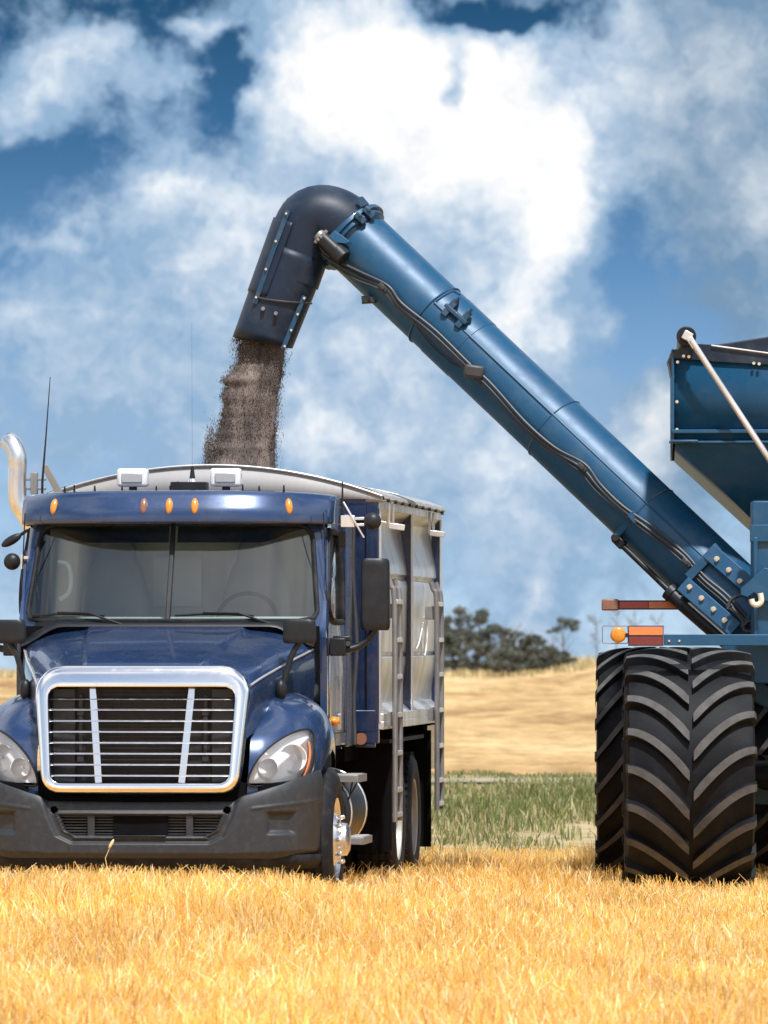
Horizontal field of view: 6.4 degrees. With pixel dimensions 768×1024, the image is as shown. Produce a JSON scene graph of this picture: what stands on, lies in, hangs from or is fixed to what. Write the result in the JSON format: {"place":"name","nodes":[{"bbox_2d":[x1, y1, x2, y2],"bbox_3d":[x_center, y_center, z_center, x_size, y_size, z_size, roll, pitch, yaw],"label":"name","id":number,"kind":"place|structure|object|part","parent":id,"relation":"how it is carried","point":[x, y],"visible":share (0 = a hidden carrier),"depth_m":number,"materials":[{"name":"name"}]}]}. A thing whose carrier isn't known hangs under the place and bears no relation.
{"place":"outdoors","nodes":[
{"label":"outdoors","id":0,"kind":"place"},
{"bbox_2d":[0,668,596,967],"bbox_3d":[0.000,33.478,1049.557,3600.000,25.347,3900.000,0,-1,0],"label":"ground","id":1,"kind":"structure","parent":0,"point":[538,723],"depth_m":156.32,"materials":[{"name":"beige soil"}]},
{"bbox_2d":[105,839,113,865],"bbox_3d":[-1.832,2.427,45.562,0.061,0.486,0.020,0,-1,0],"label":"stalk","id":2,"kind":"object","parent":1,"relation":"on","point":[111,843],"visible":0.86,"depth_m":45.56,"materials":[{"name":"plant"}]},
{"bbox_2d":[0,377,445,886],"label":"grain truck","id":3,"kind":"object","parent":1,"relation":"on","point":[236,667],"visible":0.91,"depth_m":49.21,"materials":[{"name":"paint"}]},
{"bbox_3d":[-1.525,0.515,50.426,0.360,0.360,0.020,0,-1,6],"label":"rear window","id":4,"kind":"part","parent":3,"relation":"part of","materials":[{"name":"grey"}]},
{"bbox_3d":[-0.978,0.514,50.372,0.360,0.360,0.020,0,-1,6],"label":"rear window","id":5,"kind":"part","parent":3,"relation":"part of","materials":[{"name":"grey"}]},
{"bbox_2d":[0,654,596,677],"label":"field edge weeds","id":6,"kind":"object","parent":1,"relation":"on","point":[583,664],"visible":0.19,"depth_m":374.72,"materials":[{"name":"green plant"}]},
{"bbox_2d":[0,840,767,1023],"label":"stubble","id":7,"kind":"object","parent":1,"relation":"on","point":[716,1005],"visible":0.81,"depth_m":38.64,"materials":[{"name":"yellow plant"}]},
{"bbox_2d":[444,631,473,675],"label":"tree","id":8,"kind":"object","parent":1,"relation":"on","point":[452,638],"visible":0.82,"depth_m":379.66,"materials":[{"name":"green plant"}]},
{"bbox_2d":[444,605,489,670],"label":"tree","id":9,"kind":"object","parent":1,"relation":"on","point":[482,619],"visible":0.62,"depth_m":385.74,"materials":[{"name":"green plant"}]},
{"bbox_2d":[458,640,496,672],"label":"tree","id":10,"kind":"object","parent":1,"relation":"on","point":[481,649],"visible":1,"depth_m":376.69,"materials":[{"name":"green plant"}]},
{"bbox_2d":[475,623,516,668],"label":"tree","id":11,"kind":"object","parent":1,"relation":"on","point":[489,630],"visible":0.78,"depth_m":381.63,"materials":[{"name":"green plant"}]},
{"bbox_2d":[233,185,767,890],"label":"grain cart","id":12,"kind":"object","parent":1,"relation":"on","point":[681,759],"visible":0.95,"depth_m":51.99,"materials":[{"name":"paint"}]},
{"bbox_2d":[199,337,291,468],"bbox_3d":[-1.084,-0.680,53.433,0.735,1.390,0.560,0,-1,0],"label":"falling grain","id":13,"kind":"object","parent":12,"relation":"hanging from","point":[245,434],"visible":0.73,"depth_m":53.29},
{"bbox_2d":[484,647,529,676],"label":"tree","id":14,"kind":"object","parent":1,"relation":"on","point":[510,662],"visible":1,"depth_m":373.63,"materials":[{"name":"green plant"}]},
{"bbox_2d":[494,630,529,672],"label":"tree","id":15,"kind":"object","parent":1,"relation":"on","point":[510,641],"visible":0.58,"depth_m":379.62,"materials":[{"name":"green plant"}]},
{"bbox_2d":[522,634,547,671],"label":"tree","id":16,"kind":"object","parent":1,"relation":"on","point":[535,639],"visible":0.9,"depth_m":378.64,"materials":[{"name":"green plant"}]},
{"bbox_2d":[522,644,561,673],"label":"tree","id":17,"kind":"object","parent":1,"relation":"on","point":[542,659],"visible":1,"depth_m":375.55,"materials":[{"name":"green plant"}]},
{"bbox_2d":[545,616,580,650],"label":"tree","id":18,"kind":"object","parent":1,"relation":"on","point":[571,622],"visible":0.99,"depth_m":383.90,"materials":[{"name":"green plant"}]},
{"bbox_2d":[551,651,577,670],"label":"tree","id":19,"kind":"object","parent":1,"relation":"on","point":[566,657],"visible":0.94,"depth_m":377.66,"materials":[{"name":"green plant"}]},
{"bbox_2d":[586,612,601,656],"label":"tree","id":20,"kind":"object","parent":1,"relation":"on","point":[594,623],"visible":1,"depth_m":385.83,"materials":[{"name":"grey plant"}]},
{"bbox_2d":[608,610,625,648],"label":"tree","id":21,"kind":"object","parent":1,"relation":"on","point":[616,621],"visible":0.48,"depth_m":388.06,"materials":[{"name":"grey plant"}]},
{"bbox_2d":[627,610,642,646],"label":"tree","id":22,"kind":"object","parent":1,"relation":"on","point":[632,623],"visible":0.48,"depth_m":386.77,"materials":[{"name":"grey plant"}]},
{"bbox_2d":[650,612,665,647],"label":"tree","id":23,"kind":"object","parent":1,"relation":"on","point":[658,621],"visible":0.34,"depth_m":389.73,"materials":[{"name":"grey plant"}]},
{"bbox_2d":[0,0,767,671],"label":"sky","id":24,"kind":"structure","parent":0,"point":[591,176],"materials":[{"name":"blue"}]},
{"bbox_2d":[422,769,595,853],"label":"grass","id":25,"kind":"structure","parent":0,"point":[578,794],"depth_m":74.53,"materials":[{"name":"green plant"}]},
{"bbox_2d":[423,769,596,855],"bbox_3d":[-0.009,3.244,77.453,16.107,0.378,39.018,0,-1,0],"label":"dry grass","id":26,"kind":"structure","parent":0,"point":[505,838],"depth_m":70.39,"materials":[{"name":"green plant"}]},
{"bbox_2d":[431,777,595,782],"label":"path","id":27,"kind":"structure","parent":0,"point":[479,779],"depth_m":92.99,"materials":[{"name":"beige soil"}]}
]}

